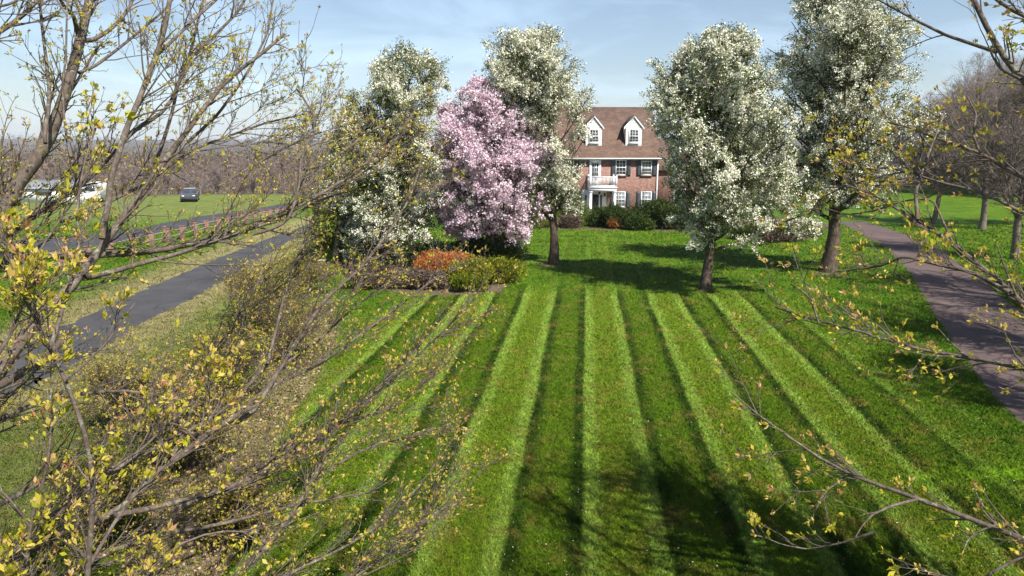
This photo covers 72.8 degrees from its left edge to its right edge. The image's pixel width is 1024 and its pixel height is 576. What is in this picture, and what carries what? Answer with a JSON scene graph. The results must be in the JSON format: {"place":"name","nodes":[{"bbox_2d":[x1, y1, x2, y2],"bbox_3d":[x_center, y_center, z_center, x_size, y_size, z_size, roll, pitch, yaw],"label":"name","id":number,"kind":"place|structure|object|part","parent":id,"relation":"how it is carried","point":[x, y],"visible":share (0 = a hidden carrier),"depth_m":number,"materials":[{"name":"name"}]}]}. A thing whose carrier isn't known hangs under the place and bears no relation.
{"place":"outdoors","nodes":[
{"label":"outdoors","id":0,"kind":"place"},
{"bbox_2d":[0,201,314,256],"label":"road","id":1,"kind":"structure","parent":0,"point":[50,245],"depth_m":54.59,"materials":[{"name":"grey asphalt"}]},
{"bbox_2d":[0,190,437,397],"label":"driveway","id":2,"kind":"structure","parent":0,"point":[159,298],"depth_m":30.44,"materials":[{"name":"grey asphalt"}]},
{"bbox_2d":[0,139,1023,575],"bbox_3d":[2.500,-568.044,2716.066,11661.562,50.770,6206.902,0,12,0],"label":"ground","id":3,"kind":"structure","parent":0,"point":[964,211],"depth_m":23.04,"materials":[{"name":"green plant"}]},
{"bbox_2d":[1,161,16,186],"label":"field edge tree","id":4,"kind":"object","parent":3,"relation":"on","point":[6,172],"visible":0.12,"depth_m":109.91,"materials":[{"name":"brown plant"}]},
{"bbox_2d":[32,169,52,179],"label":"field edge tree","id":5,"kind":"object","parent":3,"relation":"on","point":[39,176],"visible":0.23,"depth_m":102.77,"materials":[{"name":"brown plant"}]},
{"bbox_2d":[51,158,73,179],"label":"field edge tree","id":6,"kind":"object","parent":3,"relation":"on","point":[62,169],"visible":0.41,"depth_m":100.80,"materials":[{"name":"brown wood"}]},
{"bbox_2d":[21,179,104,202],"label":"car","id":7,"kind":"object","parent":3,"relation":"on","point":[32,199],"depth_m":80.68,"materials":[{"name":"grey metal"}]},
{"bbox_2d":[78,167,106,181],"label":"field edge tree","id":8,"kind":"object","parent":3,"relation":"on","point":[96,176],"visible":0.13,"depth_m":103.77,"materials":[{"name":"brown plant"}]},
{"bbox_2d":[85,182,106,201],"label":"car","id":9,"kind":"object","parent":3,"relation":"on","point":[90,194],"visible":0.53,"depth_m":80.86,"materials":[{"name":"white paint"}]},
{"bbox_2d":[30,443,185,560],"bbox_3d":[-6.801,3.574,11.845,2.282,1.918,2.366,-8,14,-33],"label":"brush shrub","id":10,"kind":"object","parent":3,"relation":"on","point":[125,486],"visible":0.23,"depth_m":11.71,"materials":[{"name":"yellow plant"}]},
{"bbox_2d":[114,164,142,189],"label":"field edge tree","id":11,"kind":"object","parent":3,"relation":"on","point":[125,180],"visible":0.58,"depth_m":107.03,"materials":[{"name":"brown plant"}]},
{"bbox_2d":[64,343,201,440],"bbox_3d":[-9.035,2.479,16.456,2.809,2.118,3.189,-9,15,-37],"label":"brush shrub","id":12,"kind":"object","parent":3,"relation":"on","point":[93,376],"visible":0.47,"depth_m":16.11,"materials":[{"name":"yellow plant"}]},
{"bbox_2d":[131,165,142,190],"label":"field edge tree","id":13,"kind":"object","parent":3,"relation":"on","point":[136,171],"visible":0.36,"depth_m":115.37,"materials":[{"name":"brown plant"}]},
{"bbox_2d":[1,206,291,278],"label":"pillar fence","id":14,"kind":"object","parent":3,"relation":"on","point":[151,239],"visible":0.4,"depth_m":51.21,"materials":[{"name":"brown brick"}]},
{"bbox_2d":[112,391,195,446],"bbox_3d":[-8.278,3.058,16.645,2.279,1.113,2.055,0,12,0],"label":"holly bush","id":15,"kind":"object","parent":3,"relation":"on","point":[127,438],"visible":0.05,"depth_m":16.09,"materials":[{"name":"green plant"}]},
{"bbox_2d":[140,177,169,193],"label":"field edge tree","id":16,"kind":"object","parent":3,"relation":"on","point":[159,185],"visible":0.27,"depth_m":108.33,"materials":[{"name":"brown plant"}]},
{"bbox_2d":[0,81,313,575],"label":"budding sapling","id":17,"kind":"object","parent":3,"relation":"on","point":[23,277],"visible":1,"depth_m":4.99,"materials":[{"name":"yellow plant"}]},
{"bbox_2d":[158,162,177,193],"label":"field edge tree","id":18,"kind":"object","parent":3,"relation":"on","point":[168,181],"visible":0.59,"depth_m":96.64,"materials":[{"name":"brown plant"}]},
{"bbox_2d":[87,376,258,475],"bbox_3d":[-6.903,2.892,14.352,3.120,2.226,3.087,-10,15,-39],"label":"brush shrub","id":19,"kind":"object","parent":3,"relation":"on","point":[186,461],"visible":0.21,"depth_m":14.29,"materials":[{"name":"yellow plant"}]},
{"bbox_2d":[171,175,187,193],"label":"field edge tree","id":20,"kind":"object","parent":3,"relation":"on","point":[177,183],"visible":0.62,"depth_m":103.94,"materials":[{"name":"brown plant"}]},
{"bbox_2d":[175,173,189,192],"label":"field edge tree","id":21,"kind":"object","parent":3,"relation":"on","point":[183,176],"visible":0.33,"depth_m":114.60,"materials":[{"name":"brown plant"}]},
{"bbox_2d":[180,188,199,201],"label":"parked car","id":22,"kind":"object","parent":3,"relation":"on","point":[190,194],"visible":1,"depth_m":82.25,"materials":[{"name":"grey paint"}]},
{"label":"window","id":23,"kind":"part","parent":22,"relation":"part of","materials":[{"name":"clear glass"}]},
{"bbox_2d":[187,171,212,193],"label":"field edge tree","id":24,"kind":"object","parent":3,"relation":"on","point":[198,184],"visible":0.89,"depth_m":102.92,"materials":[{"name":"brown plant"}]},
{"bbox_2d":[206,157,225,193],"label":"field edge tree","id":25,"kind":"object","parent":3,"relation":"on","point":[216,177],"visible":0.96,"depth_m":111.55,"materials":[{"name":"brown plant"}]},
{"bbox_2d":[0,0,437,453],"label":"budding tree","id":26,"kind":"object","parent":3,"relation":"on","point":[14,189],"visible":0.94,"depth_m":7.35,"materials":[{"name":"grey plant"}]},
{"bbox_2d":[150,320,295,404],"bbox_3d":[-7.265,2.072,17.550,3.696,2.447,3.240,-6,13,-27],"label":"brush shrub","id":27,"kind":"object","parent":3,"relation":"on","point":[242,370],"visible":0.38,"depth_m":17.61,"materials":[{"name":"yellow plant"}]},
{"bbox_2d":[118,305,340,575],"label":"leaf litter","id":28,"kind":"object","parent":3,"relation":"on","point":[183,554],"visible":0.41,"depth_m":14.62,"materials":[{"name":"brown plant"}]},
{"bbox_2d":[165,462,297,556],"bbox_3d":[-4.676,3.768,11.894,2.190,1.506,1.787,0,12,0],"label":"brush shrub","id":29,"kind":"object","parent":3,"relation":"on","point":[225,510],"visible":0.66,"depth_m":11.60,"materials":[{"name":"yellow plant"}]},
{"bbox_2d":[223,175,243,193],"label":"field edge tree","id":30,"kind":"object","parent":3,"relation":"on","point":[236,185],"visible":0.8,"depth_m":108.72,"materials":[{"name":"brown plant"}]},
{"bbox_2d":[229,157,250,193],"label":"field edge tree","id":31,"kind":"object","parent":3,"relation":"on","point":[240,170],"visible":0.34,"depth_m":119.64,"materials":[{"name":"brown plant"}]},
{"bbox_2d":[221,287,278,341],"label":"shrub","id":32,"kind":"object","parent":3,"relation":"on","point":[253,322],"visible":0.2,"depth_m":24.49,"materials":[{"name":"green plant"}]},
{"bbox_2d":[239,167,263,193],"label":"field edge tree","id":33,"kind":"object","parent":3,"relation":"on","point":[252,180],"visible":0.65,"depth_m":103.89,"materials":[{"name":"brown plant"}]},
{"bbox_2d":[0,109,519,575],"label":"budding tree","id":34,"kind":"object","parent":3,"relation":"on","point":[187,502],"visible":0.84,"depth_m":8.18,"materials":[{"name":"brown plant"}]},
{"bbox_2d":[213,256,320,308],"bbox_3d":[-9.394,0.095,26.536,4.043,2.738,3.474,-5,13,-23],"label":"brush shrub","id":35,"kind":"object","parent":3,"relation":"on","point":[238,280],"visible":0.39,"depth_m":26.08,"materials":[{"name":"yellow plant"}]},
{"bbox_2d":[261,157,281,193],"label":"field edge tree","id":36,"kind":"object","parent":3,"relation":"on","point":[271,171],"visible":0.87,"depth_m":104.83,"materials":[{"name":"brown plant"}]},
{"bbox_2d":[272,177,287,193],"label":"field edge tree","id":37,"kind":"object","parent":3,"relation":"on","point":[281,190],"visible":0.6,"depth_m":112.27,"materials":[{"name":"brown plant"}]},
{"bbox_2d":[225,274,357,368],"bbox_3d":[-6.771,1.064,21.626,3.747,2.827,4.093,8,14,33],"label":"brush shrub","id":38,"kind":"object","parent":3,"relation":"on","point":[294,327],"visible":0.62,"depth_m":21.35,"materials":[{"name":"brown plant"}]},
{"bbox_2d":[288,174,297,193],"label":"field edge tree","id":39,"kind":"object","parent":3,"relation":"on","point":[292,188],"visible":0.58,"depth_m":110.45,"materials":[{"name":"brown plant"}]},
{"bbox_2d":[258,251,346,294],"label":"brush shrub","id":40,"kind":"object","parent":3,"relation":"on","point":[318,276],"visible":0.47,"depth_m":31.27,"materials":[{"name":"yellow plant"}]},
{"bbox_2d":[296,163,323,193],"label":"field edge tree","id":41,"kind":"object","parent":3,"relation":"on","point":[312,182],"visible":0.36,"depth_m":115.57,"materials":[{"name":"brown plant"}]},
{"bbox_2d":[301,163,363,249],"bbox_3d":[-11.658,-5.520,46.769,5.263,6.187,5.523,-6,13,-26],"label":"evergreen tree","id":42,"kind":"object","parent":3,"relation":"on","point":[330,226],"visible":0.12,"depth_m":45.66,"materials":[{"name":"green plant"}]},
{"bbox_2d":[345,245,518,295],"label":"planting bed island","id":43,"kind":"structure","parent":3,"relation":"on","point":[490,289],"depth_m":32.72,"materials":[{"name":"brown soil"}]},
{"bbox_2d":[312,87,435,266],"bbox_3d":[-7.979,-5.764,38.439,6.617,10.276,5.841,-4,13,-20],"label":"pear tree","id":44,"kind":"object","parent":43,"relation":"on","point":[344,209],"visible":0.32,"depth_m":37.47,"materials":[{"name":"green plant"}]},
{"bbox_2d":[341,261,412,289],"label":"brown shrub","id":45,"kind":"object","parent":43,"relation":"on","point":[381,268],"visible":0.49,"depth_m":32.84,"materials":[{"name":"brown plant"}]},
{"bbox_2d":[326,35,467,267],"bbox_3d":[-5.966,-6.928,37.498,8.028,12.712,7.145,-7,14,-30],"label":"pear tree","id":46,"kind":"object","parent":43,"relation":"on","point":[388,86],"visible":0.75,"depth_m":36.40,"materials":[{"name":"white plant"}]},
{"bbox_2d":[388,267,449,289],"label":"brown shrub","id":47,"kind":"object","parent":43,"relation":"on","point":[423,277],"visible":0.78,"depth_m":32.67,"materials":[{"name":"brown plant"}]},
{"bbox_2d":[396,242,453,267],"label":"dark juniper","id":48,"kind":"object","parent":43,"relation":"on","point":[411,250],"visible":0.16,"depth_m":37.85,"materials":[{"name":"green plant"}]},
{"bbox_2d":[412,248,473,271],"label":"juniper","id":49,"kind":"object","parent":43,"relation":"on","point":[422,259],"visible":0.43,"depth_m":34.19,"materials":[{"name":"orange plant"}]},
{"bbox_2d":[449,273,488,291],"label":"juniper","id":50,"kind":"object","parent":43,"relation":"on","point":[461,281],"visible":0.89,"depth_m":32.23,"materials":[{"name":"green plant"}]},
{"bbox_2d":[441,254,528,286],"bbox_3d":[-1.598,-0.831,34.199,4.968,1.721,3.218,0,12,0],"label":"juniper","id":51,"kind":"object","parent":43,"relation":"on","point":[497,266],"visible":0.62,"depth_m":33.88,"materials":[{"name":"green plant"}]},
{"bbox_2d":[447,233,529,265],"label":"dark juniper","id":52,"kind":"object","parent":43,"relation":"on","point":[516,252],"visible":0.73,"depth_m":38.81,"materials":[{"name":"green plant"}]},
{"bbox_2d":[426,70,558,260],"bbox_3d":[-0.959,-6.370,37.932,7.638,10.750,7.390,0,12,0],"label":"cherry tree","id":53,"kind":"object","parent":43,"relation":"on","point":[476,148],"visible":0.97,"depth_m":36.63,"materials":[{"name":"pink plant"}]},
{"bbox_2d":[0,133,939,193],"bbox_3d":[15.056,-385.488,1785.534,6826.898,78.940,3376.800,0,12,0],"label":"woodland","id":54,"kind":"object","parent":3,"relation":"on","point":[191,168],"visible":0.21,"depth_m":254.50,"materials":[{"name":"brown plant"}]},
{"bbox_2d":[535,263,562,266],"bbox_3d":[2.138,-1.321,39.620,1.833,0.001,1.636,0,12,0],"label":"pale mulch ring","id":55,"kind":"object","parent":3,"relation":"on","point":[548,265],"visible":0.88,"depth_m":39.41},
{"bbox_2d":[480,21,597,264],"bbox_3d":[1.456,-7.885,38.521,6.761,13.478,6.102,0,12,0],"label":"pear tree","id":56,"kind":"object","parent":55,"relation":"on","point":[535,84],"visible":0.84,"depth_m":37.34,"materials":[{"name":"white plant"}]},
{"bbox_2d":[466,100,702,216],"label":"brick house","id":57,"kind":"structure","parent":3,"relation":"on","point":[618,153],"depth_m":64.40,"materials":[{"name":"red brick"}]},
{"bbox_2d":[563,160,573,170],"bbox_3d":[5.228,-11.091,64.065,0.970,1.372,0.080,0,12,0],"label":"window","id":58,"kind":"structure","parent":57,"relation":"in","point":[564,160],"depth_m":63.99,"materials":[{"name":"white paint"}]},
{"bbox_2d":[589,194,598,207],"bbox_3d":[7.636,-7.717,64.678,0.867,2.000,0.053,0,12,0],"label":"front door","id":59,"kind":"structure","parent":57,"relation":"in","point":[595,197],"depth_m":64.56,"materials":[{"name":"black paint"}]},
{"bbox_2d":[591,162,598,185],"bbox_3d":[7.675,-10.425,64.199,0.727,2.469,0.050,0,12,0],"label":"balcony door","id":60,"kind":"structure","parent":57,"relation":"in","point":[594,165],"depth_m":64.13,"materials":[{"name":"white glass"}]},
{"bbox_2d":[615,160,626,175],"bbox_3d":[10.049,-11.066,64.040,1.089,1.514,0.140,0,12,0],"label":"window","id":61,"kind":"structure","parent":57,"relation":"in","point":[620,170],"depth_m":64.05,"materials":[{"name":"white paint"}]},
{"bbox_2d":[616,192,625,207],"bbox_3d":[10.063,-8.214,64.634,1.099,1.514,0.140,0,12,0],"label":"window","id":62,"kind":"structure","parent":57,"relation":"in","point":[620,196],"depth_m":64.63,"materials":[{"name":"white paint"}]},
{"bbox_2d":[640,161,651,175],"bbox_3d":[12.411,-11.016,64.050,1.090,1.411,0.140,0,12,0],"label":"window","id":63,"kind":"structure","parent":57,"relation":"in","point":[646,166],"depth_m":64.06,"materials":[{"name":"white glass"}]},
{"bbox_2d":[640,192,651,207],"bbox_3d":[12.496,-8.214,64.634,1.099,1.514,0.140,0,12,0],"label":"window","id":64,"kind":"structure","parent":57,"relation":"in","point":[647,196],"depth_m":64.60,"materials":[{"name":"white paint"}]},
{"bbox_2d":[529,218,695,231],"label":"flower bed","id":65,"kind":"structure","parent":3,"relation":"on","point":[589,228],"depth_m":55.86,"materials":[{"name":"brown soil"}]},
{"bbox_2d":[524,207,561,227],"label":"bush","id":66,"kind":"object","parent":65,"relation":"on","point":[546,223],"visible":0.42,"depth_m":56.69,"materials":[{"name":"green plant"}]},
{"bbox_2d":[557,211,580,228],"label":"bush","id":67,"kind":"object","parent":65,"relation":"on","point":[570,221],"visible":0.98,"depth_m":56.47,"materials":[{"name":"brown plant"}]},
{"bbox_2d":[560,193,591,227],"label":"bush","id":68,"kind":"object","parent":65,"relation":"on","point":[584,218],"visible":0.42,"depth_m":57.28,"materials":[{"name":"green plant"}]},
{"bbox_2d":[585,202,620,226],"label":"yew","id":69,"kind":"object","parent":65,"relation":"on","point":[596,214],"visible":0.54,"depth_m":57.27,"materials":[{"name":"green plant"}]},
{"bbox_2d":[607,216,623,228],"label":"orange yew","id":70,"kind":"object","parent":65,"relation":"on","point":[611,220],"visible":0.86,"depth_m":56.04,"materials":[{"name":"orange plant"}]},
{"bbox_2d":[601,200,651,228],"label":"yew","id":71,"kind":"object","parent":65,"relation":"on","point":[614,213],"visible":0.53,"depth_m":56.27,"materials":[{"name":"green plant"}]},
{"bbox_2d":[615,210,656,230],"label":"yew","id":72,"kind":"object","parent":65,"relation":"on","point":[633,220],"visible":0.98,"depth_m":55.18,"materials":[{"name":"green plant"}]},
{"bbox_2d":[628,198,674,228],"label":"yew","id":73,"kind":"object","parent":65,"relation":"on","point":[654,204],"visible":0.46,"depth_m":56.24,"materials":[{"name":"green plant"}]},
{"bbox_2d":[652,203,696,229],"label":"yew","id":74,"kind":"object","parent":65,"relation":"on","point":[672,208],"visible":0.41,"depth_m":55.34,"materials":[{"name":"green plant"}]},
{"bbox_2d":[228,256,1022,574],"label":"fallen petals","id":75,"kind":"object","parent":3,"relation":"on","point":[652,508],"visible":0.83,"depth_m":14.80,"materials":[{"name":"white plant"}]},
{"bbox_2d":[695,289,720,292],"bbox_3d":[9.197,0.141,32.609,1.250,0.001,1.152,0,12,0],"label":"mulch ring","id":76,"kind":"object","parent":3,"relation":"on","point":[706,291],"visible":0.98,"depth_m":32.50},
{"bbox_2d":[639,19,832,289],"bbox_3d":[10.181,-5.886,32.062,9.030,12.187,9.146,0,12,0],"label":"pear tree","id":77,"kind":"object","parent":76,"relation":"on","point":[702,88],"visible":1,"depth_m":30.37,"materials":[{"name":"white plant"}]},
{"bbox_2d":[740,218,827,242],"bbox_3d":[22.161,-4.847,56.527,8.007,0.001,17.671,4,12,17],"label":"planting bed mound","id":78,"kind":"object","parent":3,"relation":"on","point":[778,219],"visible":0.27,"depth_m":60.80,"materials":[{"name":"brown soil"}]},
{"bbox_2d":[725,221,772,239],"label":"shrub","id":79,"kind":"object","parent":78,"relation":"on","point":[746,230],"visible":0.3,"depth_m":49.94,"materials":[{"name":"green plant"}]},
{"bbox_2d":[758,227,808,242],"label":"shrub","id":80,"kind":"object","parent":78,"relation":"on","point":[771,235],"visible":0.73,"depth_m":48.53,"materials":[{"name":"brown plant"}]},
{"bbox_2d":[788,222,823,236],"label":"shrub","id":81,"kind":"object","parent":78,"relation":"on","point":[813,232],"visible":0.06,"depth_m":51.44,"materials":[{"name":"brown plant"}]},
{"bbox_2d":[808,271,850,276],"bbox_3d":[16.853,-0.747,36.865,2.299,0.001,2.023,0,12,0],"label":"mulch ring","id":82,"kind":"object","parent":3,"relation":"on","point":[818,273],"visible":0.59,"depth_m":36.71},
{"bbox_2d":[761,0,955,272],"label":"pear tree","id":83,"kind":"object","parent":82,"relation":"on","point":[853,57],"visible":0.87,"depth_m":34.53,"materials":[{"name":"white plant"}]},
{"bbox_2d":[684,0,1023,575],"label":"budding tree","id":84,"kind":"object","parent":3,"relation":"on","point":[995,281],"visible":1,"depth_m":6.85,"materials":[{"name":"brown plant"}]},
{"bbox_2d":[874,102,909,180],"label":"bare tree","id":85,"kind":"object","parent":3,"relation":"on","point":[893,137],"visible":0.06,"depth_m":118.83,"materials":[{"name":"brown wood"}]},
{"bbox_2d":[892,101,928,182],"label":"bare tree","id":86,"kind":"object","parent":3,"relation":"on","point":[894,161],"visible":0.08,"depth_m":121.09,"materials":[{"name":"brown wood"}]},
{"bbox_2d":[894,89,948,184],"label":"bare tree","id":87,"kind":"object","parent":3,"relation":"on","point":[929,97],"visible":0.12,"depth_m":113.02,"materials":[{"name":"brown wood"}]},
{"bbox_2d":[904,95,959,171],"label":"bare tree","id":88,"kind":"object","parent":3,"relation":"on","point":[926,141],"visible":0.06,"depth_m":105.28,"materials":[{"name":"brown plant"}]},
{"bbox_2d":[907,82,978,186],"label":"bare tree","id":89,"kind":"object","parent":3,"relation":"on","point":[966,127],"visible":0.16,"depth_m":92.48,"materials":[{"name":"brown plant"}]},
{"bbox_2d":[902,99,984,222],"bbox_3d":[36.935,-10.790,59.205,7.002,10.766,7.019,-1,12,-5],"label":"bare tree","id":90,"kind":"object","parent":3,"relation":"on","point":[935,187],"visible":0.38,"depth_m":59.47,"materials":[{"name":"plant"}]},
{"bbox_2d":[915,81,988,191],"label":"bare tree","id":91,"kind":"object","parent":3,"relation":"on","point":[969,92],"visible":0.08,"depth_m":95.56,"materials":[{"name":"brown plant"}]},
{"bbox_2d":[922,69,1003,189],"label":"bare tree","id":92,"kind":"object","parent":3,"relation":"on","point":[966,80],"visible":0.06,"depth_m":100.03,"materials":[{"name":"brown plant"}]},
{"bbox_2d":[940,50,1004,184],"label":"bare tree","id":93,"kind":"object","parent":3,"relation":"on","point":[980,56],"visible":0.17,"depth_m":113.57,"materials":[{"name":"brown plant"}]},
{"bbox_2d":[929,67,1023,229],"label":"bare tree","id":94,"kind":"object","parent":3,"relation":"on","point":[982,224],"visible":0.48,"depth_m":54.64,"materials":[{"name":"plant"}]},
{"bbox_2d":[939,67,1015,192],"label":"bare tree","id":95,"kind":"object","parent":3,"relation":"on","point":[983,100],"visible":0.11,"depth_m":93.18,"materials":[{"name":"brown plant"}]},
{"bbox_2d":[945,65,1023,195],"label":"bare tree","id":96,"kind":"object","parent":3,"relation":"on","point":[992,84],"visible":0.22,"depth_m":88.85,"materials":[{"name":"brown plant"}]},
{"bbox_2d":[946,53,1023,259],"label":"bare tree","id":97,"kind":"object","parent":3,"relation":"on","point":[993,176],"visible":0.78,"depth_m":41.28,"materials":[{"name":"plant"}]},
{"bbox_2d":[965,56,1022,185],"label":"bare tree","id":98,"kind":"object","parent":3,"relation":"on","point":[1002,63],"visible":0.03,"depth_m":107.04,"materials":[{"name":"brown plant"}]},
{"bbox_2d":[969,62,1021,189],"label":"bare tree","id":99,"kind":"object","parent":3,"relation":"on","point":[1001,97],"visible":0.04,"depth_m":99.61,"materials":[{"name":"brown plant"}]},
{"bbox_2d":[969,55,1023,193],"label":"bare tree","id":100,"kind":"object","parent":3,"relation":"on","point":[1017,121],"visible":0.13,"depth_m":90.22,"materials":[{"name":"brown plant"}]},
{"bbox_2d":[989,69,1023,165],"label":"bare tree","id":101,"kind":"object","parent":3,"relation":"on","point":[1016,121],"visible":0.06,"depth_m":88.51,"materials":[{"name":"brown plant"}]},
{"bbox_2d":[995,107,1023,180],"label":"bare tree","id":102,"kind":"object","parent":3,"relation":"on","point":[1011,126],"visible":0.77,"depth_m":29.29,"materials":[{"name":"brown plant"}]},
{"bbox_2d":[1009,119,1023,190],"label":"bare tree","id":103,"kind":"object","parent":3,"relation":"on","point":[1017,157],"visible":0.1,"depth_m":57.15,"materials":[{"name":"brown plant"}]},
{"bbox_2d":[0,0,1023,140],"label":"sky","id":104,"kind":"structure","parent":0,"point":[615,40],"materials":[{"name":"blue"}]},
{"bbox_2d":[841,222,1023,423],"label":"brown driveway","id":105,"kind":"structure","parent":0,"point":[956,299],"depth_m":28.46,"materials":[{"name":"asphalt"}]}
]}

